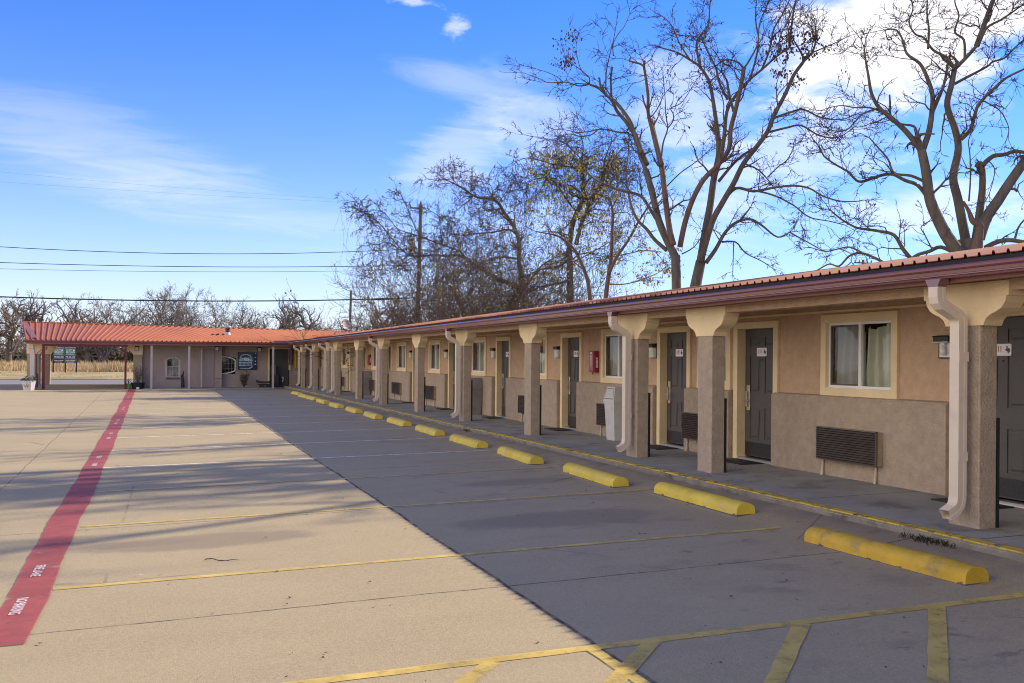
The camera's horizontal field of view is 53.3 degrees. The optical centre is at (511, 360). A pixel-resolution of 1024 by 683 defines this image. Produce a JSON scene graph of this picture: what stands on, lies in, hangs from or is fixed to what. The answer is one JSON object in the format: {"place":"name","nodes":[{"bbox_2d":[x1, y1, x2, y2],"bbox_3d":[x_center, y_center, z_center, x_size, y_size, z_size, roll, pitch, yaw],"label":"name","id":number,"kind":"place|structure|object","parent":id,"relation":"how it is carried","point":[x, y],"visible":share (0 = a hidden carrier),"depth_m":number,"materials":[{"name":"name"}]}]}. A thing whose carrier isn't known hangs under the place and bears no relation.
{"place":"outdoors","nodes":[
{"label":"outdoors","id":0,"kind":"place"},
{"bbox_2d":[0,384,131,387],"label":"driveway","id":1,"kind":"structure","parent":0,"point":[68,386],"depth_m":59.51,"materials":[{"name":"concrete"}]},
{"bbox_2d":[0,359,132,378],"bbox_3d":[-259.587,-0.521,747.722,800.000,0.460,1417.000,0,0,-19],"label":"grass field","id":2,"kind":"structure","parent":0,"point":[78,376],"depth_m":80.47,"materials":[{"name":"plant"}]},
{"bbox_2d":[0,310,18,359],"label":"tree","id":3,"kind":"object","parent":2,"relation":"on","point":[7,325],"visible":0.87,"depth_m":118.92,"materials":[{"name":"plant"}]},
{"bbox_2d":[0,297,34,361],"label":"tree","id":4,"kind":"object","parent":2,"relation":"on","point":[10,335],"visible":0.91,"depth_m":119.79,"materials":[{"name":"plant"}]},
{"bbox_2d":[1,288,56,356],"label":"tree","id":5,"kind":"object","parent":2,"relation":"on","point":[31,317],"visible":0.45,"depth_m":124.89,"materials":[{"name":"plant"}]},
{"bbox_2d":[17,293,98,363],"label":"tree","id":6,"kind":"object","parent":2,"relation":"on","point":[70,307],"visible":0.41,"depth_m":130.17,"materials":[{"name":"plant"}]},
{"bbox_2d":[52,346,76,371],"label":"sign","id":7,"kind":"object","parent":2,"relation":"on","point":[64,354],"visible":0.94,"depth_m":87.24,"materials":[{"name":"white plastic"}]},
{"bbox_2d":[0,359,132,371],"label":"tall dry grass","id":8,"kind":"structure","parent":2,"relation":"on","point":[95,366],"depth_m":91.99,"materials":[{"name":"plant"}]},
{"bbox_2d":[0,351,132,363],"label":"evergreen scrub","id":9,"kind":"object","parent":2,"relation":"on","point":[120,358],"visible":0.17,"depth_m":128.91,"materials":[{"name":"green plant"}]},
{"bbox_2d":[76,315,88,362],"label":"tree","id":10,"kind":"object","parent":2,"relation":"on","point":[79,354],"visible":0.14,"depth_m":131.11,"materials":[{"name":"plant"}]},
{"bbox_2d":[45,300,122,362],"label":"tree","id":11,"kind":"object","parent":2,"relation":"on","point":[88,355],"visible":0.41,"depth_m":127.36,"materials":[{"name":"plant"}]},
{"bbox_2d":[69,311,144,361],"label":"tree","id":12,"kind":"object","parent":2,"relation":"on","point":[111,354],"visible":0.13,"depth_m":133.67,"materials":[{"name":"plant"}]},
{"bbox_2d":[72,292,160,363],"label":"tree","id":13,"kind":"object","parent":2,"relation":"on","point":[109,349],"visible":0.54,"depth_m":128.40,"materials":[{"name":"plant"}]},
{"bbox_2d":[126,289,202,325],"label":"tree","id":14,"kind":"object","parent":2,"relation":"on","point":[163,309],"visible":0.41,"depth_m":129.85,"materials":[{"name":"plant"}]},
{"bbox_2d":[129,281,205,325],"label":"tree","id":15,"kind":"object","parent":2,"relation":"on","point":[157,306],"visible":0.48,"depth_m":130.86,"materials":[{"name":"plant"}]},
{"bbox_2d":[158,283,230,326],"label":"tree","id":16,"kind":"object","parent":2,"relation":"on","point":[187,319],"visible":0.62,"depth_m":125.94,"materials":[{"name":"plant"}]},
{"bbox_2d":[0,310,405,362],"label":"thicket","id":17,"kind":"object","parent":2,"relation":"on","point":[21,350],"visible":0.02,"depth_m":140.63,"materials":[{"name":"brown plant"}]},
{"bbox_2d":[190,308,265,327],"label":"tree","id":18,"kind":"object","parent":2,"relation":"on","point":[246,320],"visible":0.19,"depth_m":131.31,"materials":[{"name":"plant"}]},
{"bbox_2d":[190,303,273,328],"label":"tree","id":19,"kind":"object","parent":2,"relation":"on","point":[219,306],"visible":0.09,"depth_m":139.50,"materials":[{"name":"plant"}]},
{"bbox_2d":[203,296,262,327],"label":"tree","id":20,"kind":"object","parent":2,"relation":"on","point":[242,308],"visible":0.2,"depth_m":136.91,"materials":[{"name":"plant"}]},
{"bbox_2d":[239,293,307,328],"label":"tree","id":21,"kind":"object","parent":2,"relation":"on","point":[284,320],"visible":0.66,"depth_m":127.78,"materials":[{"name":"plant"}]},
{"bbox_2d":[241,307,348,329],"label":"tree","id":22,"kind":"object","parent":2,"relation":"on","point":[284,326],"visible":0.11,"depth_m":131.42,"materials":[{"name":"plant"}]},
{"bbox_2d":[281,301,331,329],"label":"tree","id":23,"kind":"object","parent":2,"relation":"on","point":[302,320],"visible":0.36,"depth_m":130.67,"materials":[{"name":"plant"}]},
{"bbox_2d":[298,313,359,329],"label":"tree","id":24,"kind":"object","parent":2,"relation":"on","point":[315,324],"visible":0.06,"depth_m":119.66,"materials":[{"name":"plant"}]},
{"bbox_2d":[339,291,405,330],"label":"tree","id":25,"kind":"object","parent":2,"relation":"on","point":[381,321],"visible":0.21,"depth_m":109.56,"materials":[{"name":"plant"}]},
{"bbox_2d":[0,380,132,383],"bbox_3d":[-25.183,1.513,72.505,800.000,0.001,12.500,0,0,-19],"label":"road","id":26,"kind":"structure","parent":0,"point":[70,382],"depth_m":69.40,"materials":[{"name":"asphalt"}]},
{"bbox_2d":[0,379,132,379],"bbox_3d":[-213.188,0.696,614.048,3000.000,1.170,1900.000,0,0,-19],"label":"ground","id":27,"kind":"structure","parent":0,"point":[73,379],"depth_m":78.59,"materials":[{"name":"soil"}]},
{"bbox_2d":[20,321,354,388],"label":"motel office","id":28,"kind":"structure","parent":27,"relation":"on","point":[166,355],"depth_m":57.35,"materials":[{"name":"metal"}]},
{"bbox_2d":[165,357,180,379],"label":"window","id":29,"kind":"structure","parent":28,"relation":"in","point":[175,370],"depth_m":56.95,"materials":[{"name":"beige paint"}]},
{"bbox_2d":[202,349,213,386],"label":"flush door","id":30,"kind":"structure","parent":28,"relation":"in","point":[207,354],"depth_m":57.41,"materials":[{"name":"beige paint"}]},
{"bbox_2d":[238,352,256,369],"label":"poster board","id":31,"kind":"object","parent":28,"relation":"attached to","point":[247,360],"visible":1,"depth_m":58.48,"materials":[{"name":"blue plastic"}]},
{"bbox_2d":[269,349,288,386],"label":"door","id":32,"kind":"structure","parent":28,"relation":"in","point":[281,356],"depth_m":59.25,"materials":[{"name":"paint"}]},
{"bbox_2d":[294,348,299,368],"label":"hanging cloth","id":33,"kind":"object","parent":28,"relation":"hanging from","point":[295,359],"visible":0.57,"depth_m":59.25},
{"bbox_2d":[409,201,422,317],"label":"utility pole","id":34,"kind":"object","parent":27,"relation":"on","point":[420,223],"visible":0.31,"depth_m":73.75,"materials":[{"name":"brown wood"}]},
{"bbox_2d":[0,262,411,266],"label":"overhead line","id":35,"kind":"object","parent":34,"relation":"attached to","point":[178,266],"visible":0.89,"depth_m":67.97,"materials":[{"name":"metal"}]},
{"bbox_2d":[0,296,417,301],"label":"overhead line","id":36,"kind":"object","parent":34,"relation":"attached to","point":[180,300],"visible":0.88,"depth_m":68.56,"materials":[{"name":"metal"}]},
{"bbox_2d":[0,246,418,253],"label":"overhead line","id":37,"kind":"object","parent":34,"relation":"attached to","point":[186,253],"visible":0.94,"depth_m":68.38,"materials":[{"name":"black rubber"}]},
{"bbox_2d":[23,269,415,271],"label":"overhead line","id":38,"kind":"object","parent":34,"relation":"attached to","point":[184,271],"visible":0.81,"depth_m":68.02,"materials":[{"name":"black rubber"}]},
{"bbox_2d":[327,152,566,333],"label":"vine hung tree","id":39,"kind":"object","parent":27,"relation":"on","point":[483,197],"visible":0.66,"depth_m":59.65,"materials":[{"name":"brown plant"}]},
{"bbox_2d":[263,187,639,387],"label":"yard thicket","id":40,"kind":"object","parent":27,"relation":"on","point":[441,312],"visible":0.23,"depth_m":51.09,"materials":[{"name":"brown plant"}]},
{"bbox_2d":[0,388,1023,682],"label":"parking lot","id":41,"kind":"structure","parent":27,"relation":"on","point":[262,626],"depth_m":8.88,"materials":[{"name":"concrete"}]},
{"bbox_2d":[20,375,36,389],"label":"flower planter","id":42,"kind":"object","parent":41,"relation":"on","point":[28,385],"visible":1,"depth_m":52.45,"materials":[{"name":"white ceramic"}]},
{"bbox_2d":[0,388,135,645],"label":"red fire lane","id":43,"kind":"structure","parent":41,"relation":"on","point":[34,580],"depth_m":9.98,"materials":[{"name":"paint"}]},
{"bbox_2d":[130,365,146,388],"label":"potted plant","id":44,"kind":"object","parent":41,"relation":"on","point":[134,385],"visible":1,"depth_m":55.40,"materials":[{"name":"green plant"}]},
{"bbox_2d":[143,387,283,388],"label":"porch slab","id":45,"kind":"structure","parent":41,"relation":"on","point":[210,388],"depth_m":56.99,"materials":[{"name":"concrete"}]},
{"bbox_2d":[240,370,251,386],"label":"dry shrub","id":46,"kind":"object","parent":45,"relation":"on","point":[244,377],"visible":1,"depth_m":57.77,"materials":[{"name":"brown plant"}]},
{"bbox_2d":[256,380,271,387],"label":"porch bench","id":47,"kind":"object","parent":45,"relation":"on","point":[263,385],"visible":1,"depth_m":58.10,"materials":[{"name":"black plastic"}]},
{"bbox_2d":[271,365,278,386],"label":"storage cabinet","id":48,"kind":"object","parent":45,"relation":"on","point":[276,380],"visible":0.75,"depth_m":58.77,"materials":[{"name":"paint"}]},
{"bbox_2d":[103,391,485,467],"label":"faded stall lines","id":49,"kind":"object","parent":41,"relation":"on","point":[263,444],"visible":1,"depth_m":22.47,"materials":[{"name":"paint"}]},
{"bbox_2d":[329,402,343,407],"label":"wheel stop","id":50,"kind":"object","parent":41,"relation":"on","point":[334,405],"visible":0.98,"depth_m":35.88,"materials":[{"name":"yellow paint"}]},
{"bbox_2d":[345,406,362,413],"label":"wheel stop","id":51,"kind":"object","parent":41,"relation":"on","point":[352,409],"visible":0.95,"depth_m":32.60,"materials":[{"name":"yellow paint"}]},
{"bbox_2d":[363,411,382,418],"bbox_3d":[-4.102,1.621,30.072,0.252,0.161,2.041,-1,0,-17],"label":"wheel stop","id":52,"kind":"object","parent":41,"relation":"on","point":[372,415],"visible":0.91,"depth_m":29.59,"materials":[{"name":"yellow paint"}]},
{"bbox_2d":[387,417,411,426],"bbox_3d":[-2.998,1.629,27.014,0.252,0.161,2.041,-1,0,-19],"label":"wheel stop","id":53,"kind":"object","parent":41,"relation":"on","point":[398,422],"visible":0.94,"depth_m":26.58,"materials":[{"name":"yellow paint"}]},
{"bbox_2d":[415,424,444,435],"bbox_3d":[-1.935,1.639,23.890,0.252,0.161,2.041,-1,0,-18],"label":"wheel stop","id":54,"kind":"object","parent":41,"relation":"on","point":[425,429],"visible":0.95,"depth_m":23.47,"materials":[{"name":"yellow paint"}]},
{"bbox_2d":[449,434,487,448],"bbox_3d":[-0.898,1.650,20.810,0.252,0.161,2.041,-1,0,-19],"label":"wheel stop","id":55,"kind":"object","parent":41,"relation":"on","point":[468,441],"visible":0.95,"depth_m":20.45,"materials":[{"name":"yellow paint"}]},
{"bbox_2d":[497,446,543,464],"bbox_3d":[0.126,1.659,17.831,0.252,0.161,2.041,-1,0,-16],"label":"wheel stop","id":56,"kind":"object","parent":41,"relation":"on","point":[521,456],"visible":0.98,"depth_m":17.45,"materials":[{"name":"yellow paint"}]},
{"bbox_2d":[53,466,1023,682],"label":"yellow stall lines","id":57,"kind":"object","parent":41,"relation":"on","point":[781,666],"visible":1,"depth_m":6.54,"materials":[{"name":"paint"}]},
{"bbox_2d":[562,462,628,487],"bbox_3d":[1.193,1.667,14.878,0.252,0.161,2.041,-1,0,-17],"label":"wheel stop","id":58,"kind":"object","parent":41,"relation":"on","point":[599,476],"visible":0.94,"depth_m":14.54,"materials":[{"name":"yellow paint"}]},
{"bbox_2d":[284,386,1023,561],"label":"kerb","id":59,"kind":"structure","parent":41,"relation":"on","point":[909,529],"depth_m":11.93,"materials":[{"name":"concrete"}]},
{"bbox_2d":[654,482,754,516],"bbox_3d":[2.279,1.658,12.301,0.252,0.161,2.041,-1,0,-19],"label":"wheel stop","id":60,"kind":"object","parent":41,"relation":"on","point":[725,505],"visible":0.99,"depth_m":12.01,"materials":[{"name":"yellow paint"}]},
{"bbox_2d":[803,526,988,585],"bbox_3d":[3.280,1.684,8.912,0.252,0.161,2.041,-1,0,-20],"label":"wheel stop","id":61,"kind":"object","parent":41,"relation":"on","point":[946,569],"visible":0.98,"depth_m":8.63,"materials":[{"name":"paint"}]},
{"bbox_2d":[899,532,955,547],"bbox_3d":[3.841,1.643,9.369,0.324,0.055,0.703,0,0,-9],"label":"weed","id":62,"kind":"object","parent":41,"relation":"on","point":[917,538],"visible":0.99,"depth_m":9.34,"materials":[{"name":"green plant"}]},
{"bbox_2d":[506,213,592,299],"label":"pruned tree","id":63,"kind":"object","parent":27,"relation":"on","point":[589,291],"visible":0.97,"depth_m":46.30,"materials":[{"name":"brown plant"}]},
{"bbox_2d":[474,98,659,310],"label":"vine hung tree","id":64,"kind":"object","parent":27,"relation":"on","point":[605,169],"visible":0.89,"depth_m":51.62,"materials":[{"name":"brown plant"}]},
{"bbox_2d":[584,155,683,297],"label":"pruned tree","id":65,"kind":"object","parent":27,"relation":"on","point":[611,263],"visible":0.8,"depth_m":43.98,"materials":[{"name":"brown plant"}]},
{"bbox_2d":[499,0,776,288],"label":"bare tree","id":66,"kind":"object","parent":27,"relation":"on","point":[667,236],"visible":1,"depth_m":37.98,"materials":[{"name":"brown plant"}]},
{"bbox_2d":[287,243,1023,528],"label":"motel wing","id":67,"kind":"structure","parent":27,"relation":"on","point":[854,347],"depth_m":14.30,"materials":[{"name":"paint"}]},
{"bbox_2d":[341,346,346,367],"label":"window","id":68,"kind":"structure","parent":67,"relation":"in","point":[343,347],"depth_m":50.78,"materials":[{"name":"beige paint"}]},
{"bbox_2d":[341,319,350,331],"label":"satellite dish","id":69,"kind":"object","parent":67,"relation":"on","point":[345,323],"visible":0.8,"depth_m":61.52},
{"bbox_2d":[369,380,375,395],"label":"wall air conditioner","id":70,"kind":"object","parent":67,"relation":"attached to","point":[372,384],"depth_m":42.76,"materials":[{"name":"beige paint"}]},
{"bbox_2d":[371,344,379,369],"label":"window","id":71,"kind":"structure","parent":67,"relation":"in","point":[373,367],"depth_m":43.78,"materials":[{"name":"beige paint"}]},
{"bbox_2d":[391,382,401,399],"bbox_3d":[-4.388,1.167,38.663,0.134,0.674,1.221,0,0,-19],"label":"wall air conditioner","id":72,"kind":"object","parent":67,"relation":"attached to","point":[396,387],"depth_m":38.40,"materials":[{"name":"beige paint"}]},
{"bbox_2d":[397,342,406,371],"bbox_3d":[-4.074,-0.136,38.588,0.251,1.110,1.540,0,0,-19],"label":"window","id":73,"kind":"structure","parent":67,"relation":"in","point":[403,345],"depth_m":38.55,"materials":[{"name":"beige paint"}]},
{"bbox_2d":[425,385,435,405],"bbox_3d":[-2.752,1.179,33.949,0.134,0.674,1.221,0,0,-19],"label":"wall air conditioner","id":74,"kind":"object","parent":67,"relation":"attached to","point":[430,392],"depth_m":33.66,"materials":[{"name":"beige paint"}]},
{"bbox_2d":[428,340,440,372],"bbox_3d":[-2.476,-0.124,33.977,0.248,1.110,1.520,0,0,-19],"label":"window","id":75,"kind":"structure","parent":67,"relation":"in","point":[437,352],"depth_m":34.14,"materials":[{"name":"beige paint"}]},
{"bbox_2d":[449,344,454,408],"bbox_3d":[-1.754,0.504,31.768,0.210,2.065,1.030,0,0,-19],"label":"door","id":76,"kind":"structure","parent":67,"relation":"in","point":[453,378],"depth_m":32.14,"materials":[{"name":"grey paint"}]},
{"bbox_2d":[471,337,486,375],"bbox_3d":[-0.876,-0.112,29.372,0.250,1.110,1.530,0,0,-19],"label":"window","id":77,"kind":"structure","parent":67,"relation":"in","point":[481,370],"depth_m":29.34,"materials":[{"name":"beige paint"}]},
{"bbox_2d":[497,341,508,417],"bbox_3d":[-0.174,0.516,27.215,0.210,2.065,1.030,0,0,-19],"label":"door","id":78,"kind":"structure","parent":67,"relation":"in","point":[505,344],"depth_m":27.50,"materials":[{"name":"grey paint"}]},
{"bbox_2d":[518,395,523,421],"bbox_3d":[0.397,1.203,24.880,0.134,0.674,1.221,0,0,-19],"label":"wall air conditioner","id":79,"kind":"object","parent":67,"relation":"attached to","point":[521,404],"depth_m":25.26,"materials":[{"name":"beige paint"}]},
{"bbox_2d":[524,333,547,378],"bbox_3d":[0.680,-0.100,24.879,0.242,1.110,1.540,0,0,-19],"label":"window","id":80,"kind":"structure","parent":67,"relation":"in","point":[543,359],"depth_m":24.48,"materials":[{"name":"beige paint"}]},
{"bbox_2d":[553,346,559,357],"bbox_3d":[1.026,-0.190,23.438,0.130,0.275,0.250,0,0,-19],"label":"wall lamp","id":81,"kind":"object","parent":67,"relation":"attached to","point":[556,349],"visible":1,"depth_m":23.35,"materials":[{"name":"glass"}]},
{"bbox_2d":[562,338,578,429],"bbox_3d":[1.378,0.528,22.746,0.210,2.065,1.030,0,0,-19],"label":"door","id":82,"kind":"structure","parent":67,"relation":"in","point":[573,343],"depth_m":22.98,"materials":[{"name":"grey paint"}]},
{"bbox_2d":[589,351,598,374],"bbox_3d":[1.720,0.051,21.422,0.138,0.495,0.254,0,0,-19],"label":"fire extinguisher cabinet","id":83,"kind":"object","parent":67,"relation":"attached to","point":[593,361],"visible":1,"depth_m":21.32,"materials":[{"name":"red metal"}]},
{"bbox_2d":[596,403,605,435],"bbox_3d":[1.977,1.215,20.326,0.134,0.674,1.221,0,0,-19],"label":"wall air conditioner","id":84,"kind":"object","parent":67,"relation":"attached to","point":[600,415],"depth_m":20.71,"materials":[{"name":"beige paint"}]},
{"bbox_2d":[600,329,621,383],"bbox_3d":[2.206,-0.088,20.497,0.250,1.110,1.520,0,0,-19],"label":"window","id":85,"kind":"structure","parent":67,"relation":"in","point":[615,338],"depth_m":20.95,"materials":[{"name":"beige paint"}]},
{"bbox_2d":[649,343,656,357],"bbox_3d":[2.594,-0.178,18.922,0.130,0.275,0.250,0,0,-19],"label":"wall lamp","id":86,"kind":"object","parent":67,"relation":"attached to","point":[652,350],"visible":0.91,"depth_m":18.84,"materials":[{"name":"glass"}]},
{"bbox_2d":[660,333,686,448],"bbox_3d":[2.945,0.540,18.231,0.210,2.065,1.030,0,0,-19],"label":"door","id":87,"kind":"structure","parent":67,"relation":"in","point":[676,365],"depth_m":18.41,"materials":[{"name":"grey paint"}]},
{"bbox_2d":[681,412,697,450],"bbox_3d":[3.158,1.224,16.925,0.134,0.674,1.221,0,0,-19],"label":"wall air conditioner","id":88,"kind":"object","parent":67,"relation":"attached to","point":[689,428],"depth_m":17.24,"materials":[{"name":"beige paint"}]},
{"bbox_2d":[696,328,731,389],"bbox_3d":[3.440,-0.079,16.929,0.242,1.110,1.070,0,0,-19],"label":"window","id":89,"kind":"structure","parent":67,"relation":"in","point":[728,339],"depth_m":16.42,"materials":[{"name":"beige paint"}]},
{"bbox_2d":[738,328,772,463],"bbox_3d":[3.811,0.546,15.737,0.210,2.065,1.030,0,0,-19],"label":"door","id":90,"kind":"structure","parent":67,"relation":"in","point":[758,369],"depth_m":15.87,"materials":[{"name":"grey paint"}]},
{"bbox_2d":[757,348,766,355],"bbox_3d":[3.865,-0.129,15.775,0.008,0.132,0.270,0,0,-19],"label":"room number sign","id":91,"kind":"object","parent":67,"relation":"attached to","point":[761,351],"visible":1,"depth_m":15.76,"materials":[{"name":"white plastic"}]},
{"bbox_2d":[816,426,882,483],"bbox_3d":[4.398,1.233,13.354,0.134,0.674,1.221,0,0,-19],"label":"wall air conditioner","id":92,"kind":"object","parent":67,"relation":"attached to","point":[858,447],"depth_m":13.23,"materials":[{"name":"dark brown painted metal"},{"name":"white pvc"}]},
{"bbox_2d":[820,310,899,398],"bbox_3d":[4.644,-0.070,13.452,0.237,1.110,1.550,0,0,-19],"label":"window","id":93,"kind":"structure","parent":67,"relation":"in","point":[880,379],"depth_m":13.42,"materials":[{"name":"glass"}]},
{"bbox_2d":[932,335,949,358],"bbox_3d":[5.034,-0.159,11.893,0.130,0.275,0.250,0,0,-19],"label":"wall lamp","id":94,"kind":"object","parent":67,"relation":"attached to","point":[943,341],"visible":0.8,"depth_m":11.88,"materials":[{"name":"glass"}]},
{"bbox_2d":[997,344,1011,355],"bbox_3d":[5.423,-0.117,11.287,0.008,0.132,0.270,0,0,-19],"label":"room number sign","id":95,"kind":"object","parent":67,"relation":"attached to","point":[1004,349],"visible":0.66,"depth_m":11.25,"materials":[{"name":"white plastic"}]},
{"bbox_2d":[996,317,1023,507],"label":"door","id":96,"kind":"structure","parent":67,"relation":"in","point":[1010,369],"depth_m":11.16,"materials":[{"name":"grey paint"}]},
{"bbox_2d":[625,0,887,286],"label":"bare tree","id":97,"kind":"object","parent":27,"relation":"on","point":[710,219],"visible":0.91,"depth_m":38.25,"materials":[{"name":"brown plant"}]},
{"bbox_2d":[782,0,1023,269],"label":"bare tree","id":98,"kind":"object","parent":27,"relation":"on","point":[980,222],"visible":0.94,"depth_m":30.71,"materials":[{"name":"brown plant"}]},
{"bbox_2d":[0,0,1023,357],"label":"sky","id":99,"kind":"structure","parent":0,"point":[309,99],"materials":[{"name":"blue"}]},
{"bbox_2d":[289,385,1023,548],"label":"walkway","id":100,"kind":"structure","parent":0,"point":[918,508],"depth_m":13.19,"materials":[{"name":"concrete"}]},
{"bbox_2d":[363,371,371,394],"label":"trash bin","id":101,"kind":"object","parent":100,"relation":"on","point":[367,376],"visible":0.56,"depth_m":43.38,"materials":[{"name":"grey plastic"}]},
{"bbox_2d":[471,378,482,414],"bbox_3d":[-1.072,1.005,28.740,0.421,1.035,0.491,0,0,-19],"label":"trash bin","id":102,"kind":"object","parent":100,"relation":"on","point":[477,396],"visible":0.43,"depth_m":28.56,"materials":[{"name":"grey plastic"}]},
{"bbox_2d":[544,428,572,430],"bbox_3d":[1.037,1.532,22.646,0.405,0.022,0.820,0,0,-19],"label":"door mat","id":103,"kind":"object","parent":100,"relation":"on","point":[559,429],"depth_m":22.49,"materials":[{"name":"black rubber"}]},
{"bbox_2d":[603,386,621,440],"bbox_3d":[2.046,1.029,19.788,0.386,1.035,0.491,0,0,-19],"label":"trash bin","id":104,"kind":"object","parent":100,"relation":"on","point":[612,401],"visible":0.8,"depth_m":19.60,"materials":[{"name":"plastic"}]},
{"bbox_2d":[650,445,678,449],"bbox_3d":[2.592,1.544,18.126,0.432,0.023,0.820,0,0,-19],"label":"door mat","id":105,"kind":"object","parent":100,"relation":"on","point":[659,447],"depth_m":17.97,"materials":[{"name":"black rubber"}]},
{"bbox_2d":[310,389,1018,538],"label":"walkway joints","id":106,"kind":"object","parent":100,"relation":"on","point":[739,473],"visible":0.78,"depth_m":14.03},
{"bbox_2d":[726,458,763,464],"bbox_3d":[3.470,1.550,15.637,0.405,0.022,0.820,0,0,-19],"label":"door mat","id":107,"kind":"object","parent":100,"relation":"on","point":[738,461],"depth_m":15.54,"materials":[{"name":"black rubber"}]},
{"bbox_2d":[931,498,1014,508],"bbox_3d":[5.022,1.562,11.148,0.417,0.022,0.820,0,0,-19],"label":"door mat","id":108,"kind":"object","parent":100,"relation":"on","point":[945,500],"depth_m":11.25,"materials":[{"name":"black rubber"}]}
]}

